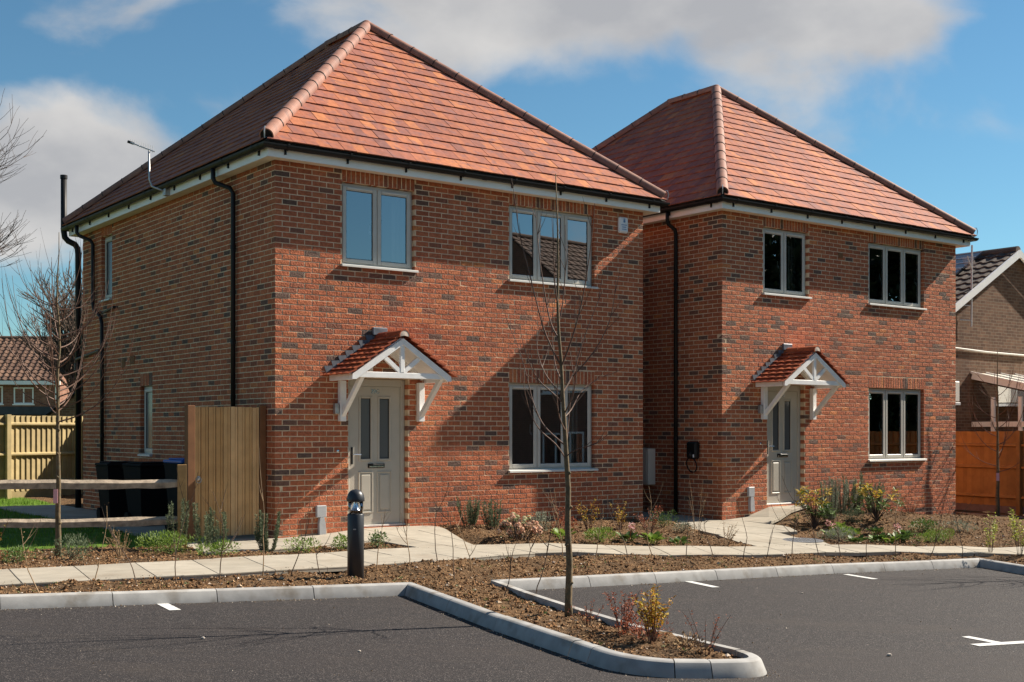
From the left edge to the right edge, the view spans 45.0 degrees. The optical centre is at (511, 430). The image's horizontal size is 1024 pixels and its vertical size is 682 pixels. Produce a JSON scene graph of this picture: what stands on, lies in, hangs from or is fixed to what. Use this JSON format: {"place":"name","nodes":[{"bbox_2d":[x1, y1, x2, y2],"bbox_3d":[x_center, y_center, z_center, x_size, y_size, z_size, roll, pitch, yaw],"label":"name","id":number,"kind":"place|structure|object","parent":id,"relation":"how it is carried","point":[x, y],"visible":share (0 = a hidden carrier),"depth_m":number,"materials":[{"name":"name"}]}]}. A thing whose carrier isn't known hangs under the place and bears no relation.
{"place":"outdoors","nodes":[
{"label":"outdoors","id":0,"kind":"place"},
{"bbox_2d":[0,497,165,550],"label":"lawn","id":1,"kind":"structure","parent":0,"point":[106,543],"depth_m":16.88,"materials":[{"name":"green plant"}]},
{"bbox_2d":[0,89,46,266],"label":"bare tree","id":2,"kind":"object","parent":1,"relation":"on","point":[8,235],"visible":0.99,"depth_m":22.51,"materials":[{"name":"brown plant"}]},
{"bbox_2d":[0,567,1023,681],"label":"road","id":3,"kind":"structure","parent":0,"point":[395,639],"depth_m":9.77,"materials":[{"name":"grey asphalt"}]},
{"bbox_2d":[0,558,1023,678],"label":"kerb","id":4,"kind":"structure","parent":3,"relation":"on","point":[748,665],"depth_m":10.98,"materials":[{"name":"concrete"}]},
{"bbox_2d":[2,542,1021,681],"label":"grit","id":5,"kind":"object","parent":3,"relation":"on","point":[487,628],"visible":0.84,"depth_m":11.16,"materials":[{"name":"gravel"}]},
{"bbox_2d":[964,636,1023,645],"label":"bay corner marking","id":6,"kind":"object","parent":3,"relation":"on","point":[996,642],"visible":1,"depth_m":10.34,"materials":[{"name":"paint"}]},
{"bbox_2d":[0,505,1023,587],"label":"path","id":7,"kind":"structure","parent":0,"point":[759,526],"depth_m":15.86,"materials":[{"name":"beige concrete"}]},
{"bbox_2d":[95,461,136,517],"bbox_3d":[-6.426,0.973,20.175,0.580,0.952,0.756,0,0,-35],"label":"wheelie bin","id":8,"kind":"object","parent":7,"relation":"on","point":[116,506],"visible":0.59,"depth_m":19.90,"materials":[{"name":"plastic"}]},
{"bbox_2d":[122,461,168,525],"bbox_3d":[-5.605,0.962,19.041,0.580,0.972,0.756,0,0,-40],"label":"wheelie bin","id":9,"kind":"object","parent":7,"relation":"on","point":[143,502],"visible":0.63,"depth_m":18.80,"materials":[{"name":"plastic"}]},
{"bbox_2d":[163,458,183,530],"bbox_3d":[-4.581,0.912,17.622,0.580,1.052,0.756,0,0,-37],"label":"wheelie bin","id":10,"kind":"object","parent":7,"relation":"on","point":[170,466],"visible":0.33,"depth_m":17.51,"materials":[{"name":"plastic"}]},
{"bbox_2d":[783,538,822,542],"bbox_3d":[4.270,1.615,18.170,0.600,0.038,0.600,0,2,0],"label":"manhole cover","id":11,"kind":"object","parent":7,"relation":"on","point":[807,540],"visible":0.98,"depth_m":18.08,"materials":[{"name":"metal"}]},
{"bbox_2d":[0,494,1023,658],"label":"soil","id":12,"kind":"structure","parent":0,"point":[69,500],"depth_m":14.42,"materials":[{"name":"brown soil"}]},
{"bbox_2d":[1,544,45,563],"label":"shrub","id":13,"kind":"object","parent":12,"relation":"on","point":[13,554],"visible":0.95,"depth_m":13.20,"materials":[{"name":"green plant"}]},
{"bbox_2d":[21,520,40,592],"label":"hedge whip","id":14,"kind":"object","parent":12,"relation":"on","point":[25,555],"visible":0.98,"depth_m":10.77,"materials":[{"name":"brown plant"}]},
{"bbox_2d":[0,414,74,498],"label":"board fence","id":15,"kind":"object","parent":12,"relation":"on","point":[27,447],"visible":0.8,"depth_m":26.95,"materials":[{"name":"beige wood"}]},
{"bbox_2d":[0,223,145,556],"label":"sapling tree","id":16,"kind":"object","parent":12,"relation":"on","point":[57,498],"visible":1,"depth_m":14.17,"materials":[{"name":"brown plant"}]},
{"bbox_2d":[52,533,95,560],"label":"shrub","id":17,"kind":"object","parent":12,"relation":"on","point":[71,543],"visible":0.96,"depth_m":13.60,"materials":[{"name":"green plant"}]},
{"bbox_2d":[81,416,82,493],"bbox_3d":[-7.681,0.610,27.517,4.209,1.880,0.125,0,0,10],"label":"board fence","id":18,"kind":"object","parent":12,"relation":"on","point":[81,451],"visible":0.02,"depth_m":27.80,"materials":[{"name":"brown wood"}]},
{"bbox_2d":[0,465,186,547],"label":"post and rail fence","id":19,"kind":"object","parent":12,"relation":"on","point":[94,484],"visible":0.89,"depth_m":15.10,"materials":[{"name":"wood"}]},
{"bbox_2d":[86,502,108,588],"bbox_3d":[-3.805,1.081,11.312,0.201,0.852,0.130,0,0,-37],"label":"hedge whip","id":20,"kind":"object","parent":12,"relation":"on","point":[98,554],"visible":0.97,"depth_m":11.29,"materials":[{"name":"brown plant"}]},
{"bbox_2d":[105,530,131,556],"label":"twiggy shrub","id":21,"kind":"object","parent":12,"relation":"on","point":[119,552],"visible":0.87,"depth_m":14.07,"materials":[{"name":"brown plant"}]},
{"bbox_2d":[135,530,212,554],"bbox_3d":[-3.946,1.311,14.398,0.921,0.334,0.673,0,0,23],"label":"shrub","id":22,"kind":"object","parent":12,"relation":"on","point":[166,534],"visible":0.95,"depth_m":14.39,"materials":[{"name":"green plant"}]},
{"bbox_2d":[165,498,190,546],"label":"rosemary bush","id":23,"kind":"object","parent":12,"relation":"on","point":[183,514],"visible":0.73,"depth_m":15.08,"materials":[{"name":"green plant"}]},
{"bbox_2d":[173,472,200,581],"bbox_3d":[-3.124,0.922,11.737,0.275,1.175,0.360,0,0,-44],"label":"hedge whip","id":24,"kind":"object","parent":12,"relation":"on","point":[174,547],"visible":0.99,"depth_m":11.75,"materials":[{"name":"brown plant"}]},
{"bbox_2d":[192,502,215,548],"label":"rosemary bush","id":25,"kind":"object","parent":12,"relation":"on","point":[206,522],"visible":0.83,"depth_m":14.97,"materials":[{"name":"green plant"}]},
{"bbox_2d":[196,538,238,555],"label":"shrub","id":26,"kind":"object","parent":12,"relation":"on","point":[209,545],"visible":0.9,"depth_m":14.10,"materials":[{"name":"green plant"}]},
{"bbox_2d":[208,511,228,552],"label":"rosemary bush","id":27,"kind":"object","parent":12,"relation":"on","point":[215,538],"visible":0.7,"depth_m":14.45,"materials":[{"name":"green plant"}]},
{"bbox_2d":[201,479,244,579],"bbox_3d":[-2.736,0.975,11.887,0.229,1.046,0.509,0,0,29],"label":"hedge whip","id":28,"kind":"object","parent":12,"relation":"on","point":[223,531],"visible":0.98,"depth_m":11.85,"materials":[{"name":"brown plant"}]},
{"bbox_2d":[254,510,280,551],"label":"rosemary bush","id":29,"kind":"object","parent":12,"relation":"on","point":[260,537],"visible":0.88,"depth_m":14.88,"materials":[{"name":"green plant"}]},
{"bbox_2d":[258,453,281,575],"bbox_3d":[-2.479,0.835,12.405,0.148,1.345,0.456,0,0,-44],"label":"hedge whip","id":30,"kind":"object","parent":12,"relation":"on","point":[262,514],"visible":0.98,"depth_m":12.32,"materials":[{"name":"brown plant"}]},
{"bbox_2d":[290,502,309,575],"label":"hedge whip","id":31,"kind":"object","parent":12,"relation":"on","point":[302,541],"visible":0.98,"depth_m":12.43,"materials":[{"name":"brown plant"}]},
{"bbox_2d":[283,536,321,552],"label":"shrub","id":32,"kind":"object","parent":12,"relation":"on","point":[298,546],"visible":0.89,"depth_m":14.85,"materials":[{"name":"green plant"}]},
{"bbox_2d":[331,532,346,548],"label":"shrub","id":33,"kind":"object","parent":12,"relation":"on","point":[344,538],"visible":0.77,"depth_m":15.10,"materials":[{"name":"green plant"}]},
{"bbox_2d":[347,489,364,578],"bbox_3d":[-1.580,1.116,12.490,0.182,1.056,0.182,0,0,0],"label":"bollard light","id":34,"kind":"object","parent":12,"relation":"on","point":[355,540],"visible":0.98,"depth_m":12.42,"materials":[{"name":"paint"}]},
{"bbox_2d":[60,20,669,537],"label":"brick house","id":35,"kind":"structure","parent":12,"relation":"on","point":[318,252],"depth_m":18.80,"materials":[{"name":"brick"}]},
{"bbox_2d":[100,236,111,302],"bbox_3d":[-7.216,-2.906,22.141,0.190,1.173,0.570,0,0,-37],"label":"window","id":36,"kind":"structure","parent":35,"relation":"in","point":[108,241],"depth_m":22.24,"materials":[{"name":"plastic"}]},
{"bbox_2d":[137,386,152,455],"bbox_3d":[-6.044,-0.162,20.569,0.190,1.163,0.550,0,0,-37],"label":"window","id":37,"kind":"structure","parent":35,"relation":"in","point":[148,394],"depth_m":20.66,"materials":[{"name":"plastic"}]},
{"bbox_2d":[127,139,169,195],"bbox_3d":[-5.704,-4.125,19.297,0.817,0.951,0.185,0,0,23],"label":"tv aerial","id":38,"kind":"object","parent":35,"relation":"attached to","point":[166,192],"visible":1,"depth_m":19.18,"materials":[{"name":"grey metal"}]},
{"bbox_2d":[184,405,265,541],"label":"side gate","id":39,"kind":"structure","parent":35,"relation":"attached to","point":[222,445],"depth_m":16.54,"materials":[{"name":"brown wood"}]},
{"bbox_2d":[349,386,399,524],"bbox_3d":[-1.960,0.353,17.735,0.835,1.977,0.116,0,0,-37],"label":"door","id":40,"kind":"structure","parent":35,"relation":"in","point":[374,412],"depth_m":17.76,"materials":[{"name":"beige paint"}]},
{"bbox_2d":[341,183,418,272],"bbox_3d":[-1.921,-2.899,17.708,1.257,1.188,0.194,0,0,-37],"label":"window","id":41,"kind":"structure","parent":35,"relation":"in","point":[375,262],"depth_m":17.72,"materials":[{"name":"plastic"}]},
{"bbox_2d":[508,205,597,288],"bbox_3d":[0.630,-2.899,19.615,1.785,1.188,0.194,0,0,-37],"label":"window","id":42,"kind":"structure","parent":35,"relation":"in","point":[563,218],"depth_m":19.64,"materials":[{"name":"plastic"}]},
{"bbox_2d":[508,383,597,472],"bbox_3d":[0.630,-0.049,19.615,1.785,1.388,0.194,0,0,-37],"label":"window","id":43,"kind":"structure","parent":35,"relation":"in","point":[535,466],"depth_m":19.49,"materials":[{"name":"plastic"}]},
{"bbox_2d":[367,529,389,547],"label":"shrub","id":44,"kind":"object","parent":12,"relation":"on","point":[376,536],"visible":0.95,"depth_m":15.59,"materials":[{"name":"green plant"}]},
{"bbox_2d":[450,499,479,573],"bbox_3d":[-0.491,1.163,13.260,0.338,0.870,0.179,0,0,-41],"label":"hedge whip","id":45,"kind":"object","parent":12,"relation":"on","point":[462,536],"visible":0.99,"depth_m":13.26,"materials":[{"name":"brown plant"}]},
{"bbox_2d":[456,496,480,526],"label":"rosemary bush","id":46,"kind":"object","parent":12,"relation":"on","point":[472,517],"visible":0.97,"depth_m":18.17,"materials":[{"name":"green plant"}]},
{"bbox_2d":[480,499,502,529],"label":"rosemary bush","id":47,"kind":"object","parent":12,"relation":"on","point":[489,520],"visible":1,"depth_m":18.04,"materials":[{"name":"green plant"}]},
{"bbox_2d":[0,513,1019,658],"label":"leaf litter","id":48,"kind":"object","parent":12,"relation":"on","point":[507,565],"visible":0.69,"depth_m":13.96,"materials":[{"name":"brown plant"}]},
{"bbox_2d":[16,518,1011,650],"bbox_3d":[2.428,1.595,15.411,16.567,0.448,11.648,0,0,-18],"label":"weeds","id":49,"kind":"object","parent":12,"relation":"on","point":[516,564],"visible":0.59,"depth_m":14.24,"materials":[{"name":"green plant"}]},
{"bbox_2d":[496,512,542,539],"bbox_3d":[0.135,1.314,17.023,0.686,0.392,0.731,0,0,40],"label":"flowering shrub","id":50,"kind":"object","parent":12,"relation":"on","point":[512,520],"visible":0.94,"depth_m":16.95,"materials":[{"name":"pink plant"}]},
{"bbox_2d":[529,511,552,531],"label":"shrub","id":51,"kind":"object","parent":12,"relation":"on","point":[538,516],"visible":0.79,"depth_m":17.82,"materials":[{"name":"green plant"}]},
{"bbox_2d":[523,508,562,593],"bbox_3d":[0.296,1.161,11.787,0.376,0.897,0.295,0,0,0],"label":"hedge whip","id":52,"kind":"object","parent":12,"relation":"on","point":[546,545],"visible":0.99,"depth_m":11.79,"materials":[{"name":"brown plant"}]},
{"bbox_2d":[551,527,576,539],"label":"bergenia plant","id":53,"kind":"object","parent":12,"relation":"on","point":[558,533],"visible":0.56,"depth_m":16.94,"materials":[{"name":"green plant"}]},
{"bbox_2d":[552,516,577,529],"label":"shrub","id":54,"kind":"object","parent":12,"relation":"on","point":[572,524],"visible":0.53,"depth_m":17.73,"materials":[{"name":"green plant"}]},
{"bbox_2d":[501,174,631,616],"bbox_3d":[0.489,-0.273,10.648,1.172,3.874,1.092,0,0,0],"label":"sapling tree","id":55,"kind":"object","parent":12,"relation":"on","point":[569,565],"visible":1,"depth_m":10.60,"materials":[{"name":"brown plant"}]},
{"bbox_2d":[567,600,603,625],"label":"twiggy shrub","id":56,"kind":"object","parent":12,"relation":"on","point":[590,613],"visible":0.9,"depth_m":10.06,"materials":[{"name":"red plant"}]},
{"bbox_2d":[576,497,600,529],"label":"twiggy shrub","id":57,"kind":"object","parent":12,"relation":"on","point":[582,512],"visible":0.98,"depth_m":18.11,"materials":[{"name":"orange plant"}]},
{"bbox_2d":[582,526,616,542],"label":"shrub","id":58,"kind":"object","parent":12,"relation":"on","point":[601,535],"visible":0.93,"depth_m":16.89,"materials":[{"name":"green plant"}]},
{"bbox_2d":[610,501,626,528],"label":"twiggy shrub","id":59,"kind":"object","parent":12,"relation":"on","point":[618,517],"visible":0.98,"depth_m":18.47,"materials":[{"name":"yellow plant"}]},
{"bbox_2d":[602,589,641,633],"bbox_3d":[0.896,1.413,9.649,0.299,0.370,0.362,0,0,-24],"label":"twiggy shrub","id":60,"kind":"object","parent":12,"relation":"on","point":[627,606],"visible":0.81,"depth_m":9.65,"materials":[{"name":"red plant"}]},
{"bbox_2d":[614,522,638,541],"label":"bergenia plant","id":61,"kind":"object","parent":12,"relation":"on","point":[629,534],"visible":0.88,"depth_m":17.17,"materials":[{"name":"green plant"}]},
{"bbox_2d":[615,616,671,640],"bbox_3d":[1.052,1.516,9.439,0.482,0.174,0.480,0,0,-22],"label":"shrub","id":62,"kind":"object","parent":12,"relation":"on","point":[636,629],"visible":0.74,"depth_m":9.47,"materials":[{"name":"brown plant"}]},
{"bbox_2d":[633,503,663,532],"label":"twiggy shrub","id":63,"kind":"object","parent":12,"relation":"on","point":[651,529],"visible":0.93,"depth_m":18.16,"materials":[{"name":"red plant"}]},
{"bbox_2d":[639,531,666,543],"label":"bergenia plant","id":64,"kind":"object","parent":12,"relation":"on","point":[656,535],"visible":0.88,"depth_m":17.05,"materials":[{"name":"green plant"}]},
{"bbox_2d":[631,583,675,641],"bbox_3d":[1.040,1.368,9.219,0.315,0.448,0.302,0,0,43],"label":"twiggy shrub","id":65,"kind":"object","parent":12,"relation":"on","point":[651,616],"visible":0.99,"depth_m":9.20,"materials":[{"name":"yellow plant"}]},
{"bbox_2d":[649,509,678,527],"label":"shrub","id":66,"kind":"object","parent":12,"relation":"on","point":[662,517],"visible":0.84,"depth_m":18.69,"materials":[{"name":"green plant"}]},
{"bbox_2d":[668,536,690,545],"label":"bergenia plant","id":67,"kind":"object","parent":12,"relation":"on","point":[677,539],"visible":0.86,"depth_m":17.07,"materials":[{"name":"green plant"}]},
{"bbox_2d":[662,631,708,653],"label":"shrub","id":68,"kind":"object","parent":12,"relation":"on","point":[693,639],"visible":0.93,"depth_m":9.03,"materials":[{"name":"brown plant"}]},
{"bbox_2d":[687,479,706,538],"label":"twiggy shrub","id":69,"kind":"object","parent":12,"relation":"on","point":[704,501],"visible":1,"depth_m":17.91,"materials":[{"name":"brown plant"}]},
{"bbox_2d":[679,609,730,654],"bbox_3d":[1.401,1.449,8.907,0.326,0.355,0.278,0,0,40],"label":"twiggy shrub","id":70,"kind":"object","parent":12,"relation":"on","point":[710,646],"visible":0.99,"depth_m":8.89,"materials":[{"name":"red plant"}]},
{"bbox_2d":[713,522,739,545],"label":"twiggy shrub","id":71,"kind":"object","parent":12,"relation":"on","point":[727,535],"visible":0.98,"depth_m":17.26,"materials":[{"name":"beige plant"}]},
{"bbox_2d":[592,84,978,519],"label":"brick house","id":72,"kind":"structure","parent":12,"relation":"on","point":[799,309],"depth_m":22.41,"materials":[{"name":"brick"}]},
{"bbox_2d":[767,391,796,502],"bbox_3d":[4.793,0.288,21.940,0.835,1.977,0.116,0,0,-37],"label":"door","id":73,"kind":"structure","parent":72,"relation":"in","point":[782,419],"depth_m":21.96,"materials":[{"name":"grey paint"}]},
{"bbox_2d":[762,228,811,298],"bbox_3d":[4.833,-2.964,21.912,1.257,1.188,0.194,0,0,-37],"label":"window","id":74,"kind":"structure","parent":72,"relation":"in","point":[782,234],"depth_m":21.92,"materials":[{"name":"plastic"}]},
{"bbox_2d":[868,243,926,309],"bbox_3d":[7.384,-2.964,23.820,1.785,1.188,0.194,0,0,-37],"label":"window","id":75,"kind":"structure","parent":72,"relation":"in","point":[884,301],"depth_m":23.93,"materials":[{"name":"plastic"}]},
{"bbox_2d":[868,388,926,461],"bbox_3d":[7.384,-0.114,23.820,1.785,1.388,0.194,0,0,-37],"label":"window","id":76,"kind":"structure","parent":72,"relation":"in","point":[884,456],"depth_m":23.94,"materials":[{"name":"plastic"}]},
{"bbox_2d":[771,473,802,554],"bbox_3d":[3.575,1.105,16.096,0.490,1.144,0.168,0,0,-20],"label":"hedge whip","id":77,"kind":"object","parent":12,"relation":"on","point":[786,515],"visible":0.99,"depth_m":16.10,"materials":[{"name":"brown plant"}]},
{"bbox_2d":[790,486,838,528],"bbox_3d":[4.965,1.271,20.349,0.869,0.744,0.702,0,0,-41],"label":"variegated shrub","id":78,"kind":"object","parent":12,"relation":"on","point":[814,519],"visible":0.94,"depth_m":20.33,"materials":[{"name":"yellow plant"}]},
{"bbox_2d":[817,476,839,522],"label":"rosemary bush","id":79,"kind":"object","parent":12,"relation":"on","point":[831,499],"visible":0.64,"depth_m":20.96,"materials":[{"name":"green plant"}]},
{"bbox_2d":[814,526,857,540],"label":"shrub","id":80,"kind":"object","parent":12,"relation":"on","point":[831,532],"visible":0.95,"depth_m":18.78,"materials":[{"name":"green plant"}]},
{"bbox_2d":[830,478,857,512],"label":"rosemary bush","id":81,"kind":"object","parent":12,"relation":"on","point":[844,496],"visible":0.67,"depth_m":21.81,"materials":[{"name":"green plant"}]},
{"bbox_2d":[832,507,863,522],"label":"shrub","id":82,"kind":"object","parent":12,"relation":"on","point":[845,512],"visible":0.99,"depth_m":20.81,"materials":[{"name":"green plant"}]},
{"bbox_2d":[842,473,864,510],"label":"rosemary bush","id":83,"kind":"object","parent":12,"relation":"on","point":[853,490],"visible":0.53,"depth_m":22.12,"materials":[{"name":"green plant"}]},
{"bbox_2d":[843,535,868,542],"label":"bergenia plant","id":84,"kind":"object","parent":12,"relation":"on","point":[855,539],"visible":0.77,"depth_m":18.75,"materials":[{"name":"green plant"}]},
{"bbox_2d":[861,481,884,512],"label":"rosemary bush","id":85,"kind":"object","parent":12,"relation":"on","point":[880,497],"visible":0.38,"depth_m":22.04,"materials":[{"name":"green plant"}]},
{"bbox_2d":[849,482,904,521],"bbox_3d":[6.179,1.210,20.842,0.908,0.698,0.962,0,0,-18],"label":"variegated shrub","id":86,"kind":"object","parent":12,"relation":"on","point":[874,510],"visible":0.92,"depth_m":20.80,"materials":[{"name":"yellow plant"}]},
{"bbox_2d":[864,532,890,542],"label":"bergenia plant","id":87,"kind":"object","parent":12,"relation":"on","point":[876,538],"visible":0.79,"depth_m":18.76,"materials":[{"name":"green plant"}]},
{"bbox_2d":[880,482,900,554],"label":"hedge whip","id":88,"kind":"object","parent":12,"relation":"on","point":[891,516],"visible":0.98,"depth_m":17.01,"materials":[{"name":"brown plant"}]},
{"bbox_2d":[888,523,915,542],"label":"bergenia plant","id":89,"kind":"object","parent":12,"relation":"on","point":[904,537],"visible":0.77,"depth_m":18.80,"materials":[{"name":"green plant"}]},
{"bbox_2d":[908,517,938,532],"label":"shrub","id":90,"kind":"object","parent":12,"relation":"on","point":[924,522],"visible":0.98,"depth_m":20.14,"materials":[{"name":"green plant"}]},
{"bbox_2d":[916,531,946,542],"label":"shrub","id":91,"kind":"object","parent":12,"relation":"on","point":[924,537],"visible":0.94,"depth_m":18.72,"materials":[{"name":"green plant"}]},
{"bbox_2d":[926,527,954,542],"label":"shrub","id":92,"kind":"object","parent":12,"relation":"on","point":[942,540],"visible":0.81,"depth_m":18.94,"materials":[{"name":"green plant"}]},
{"bbox_2d":[936,520,978,531],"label":"shrub","id":93,"kind":"object","parent":12,"relation":"on","point":[959,522],"visible":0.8,"depth_m":20.30,"materials":[{"name":"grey plant"}]},
{"bbox_2d":[945,494,973,558],"bbox_3d":[6.160,1.347,17.056,0.411,0.949,0.119,0,0,41],"label":"hedge whip","id":94,"kind":"object","parent":12,"relation":"on","point":[957,525],"visible":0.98,"depth_m":17.05,"materials":[{"name":"brown plant"}]},
{"bbox_2d":[956,430,1023,515],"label":"board fence","id":95,"kind":"object","parent":12,"relation":"on","point":[975,478],"visible":0.24,"depth_m":26.69,"materials":[{"name":"orange wood"}]},
{"bbox_2d":[984,511,998,551],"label":"hedge plant","id":96,"kind":"object","parent":12,"relation":"on","point":[993,537],"visible":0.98,"depth_m":17.34,"materials":[{"name":"green plant"}]},
{"bbox_2d":[960,348,1023,515],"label":"sapling tree","id":97,"kind":"object","parent":12,"relation":"on","point":[997,510],"visible":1,"depth_m":25.18,"materials":[{"name":"brown plant"}]},
{"bbox_2d":[1008,515,1023,546],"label":"twiggy shrub","id":98,"kind":"object","parent":12,"relation":"on","point":[1015,541],"visible":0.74,"depth_m":18.82,"materials":[{"name":"green plant"}]},
{"bbox_2d":[1010,508,1023,556],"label":"hedge plant","id":99,"kind":"object","parent":12,"relation":"on","point":[1022,543],"visible":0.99,"depth_m":16.99,"materials":[{"name":"green plant"}]},
{"bbox_2d":[0,0,1023,335],"label":"sky","id":100,"kind":"structure","parent":0,"point":[926,96],"materials":[{"name":"blue"}]},
{"bbox_2d":[956,245,1023,431],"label":"gable house","id":101,"kind":"structure","parent":0,"point":[989,302],"depth_m":30.24,"materials":[{"name":"brick"}]},
{"label":"ground","id":102,"kind":"structure","parent":0,"visible":0},
{"bbox_2d":[0,406,53,415],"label":"garage block","id":103,"kind":"structure","parent":102,"relation":"on","point":[27,410],"depth_m":43.98,"materials":[{"name":"tile"}]},
{"bbox_2d":[0,336,68,405],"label":"tiled house","id":104,"kind":"structure","parent":102,"relation":"on","point":[11,394],"depth_m":58.39,"materials":[{"name":"brown tile"}]},
{"bbox_2d":[12,387,34,404],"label":"window","id":105,"kind":"structure","parent":104,"relation":"in","point":[23,388],"depth_m":58.23,"materials":[{"name":"white plastic"}]},
{"bbox_2d":[15,268,82,394],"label":"bare tree","id":106,"kind":"object","parent":102,"relation":"on","point":[67,367],"visible":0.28,"depth_m":45.31,"materials":[{"name":"brown plant"}]},
{"bbox_2d":[43,386,82,415],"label":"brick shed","id":107,"kind":"structure","parent":102,"relation":"on","point":[68,411],"depth_m":39.89,"materials":[{"name":"brown brick"}]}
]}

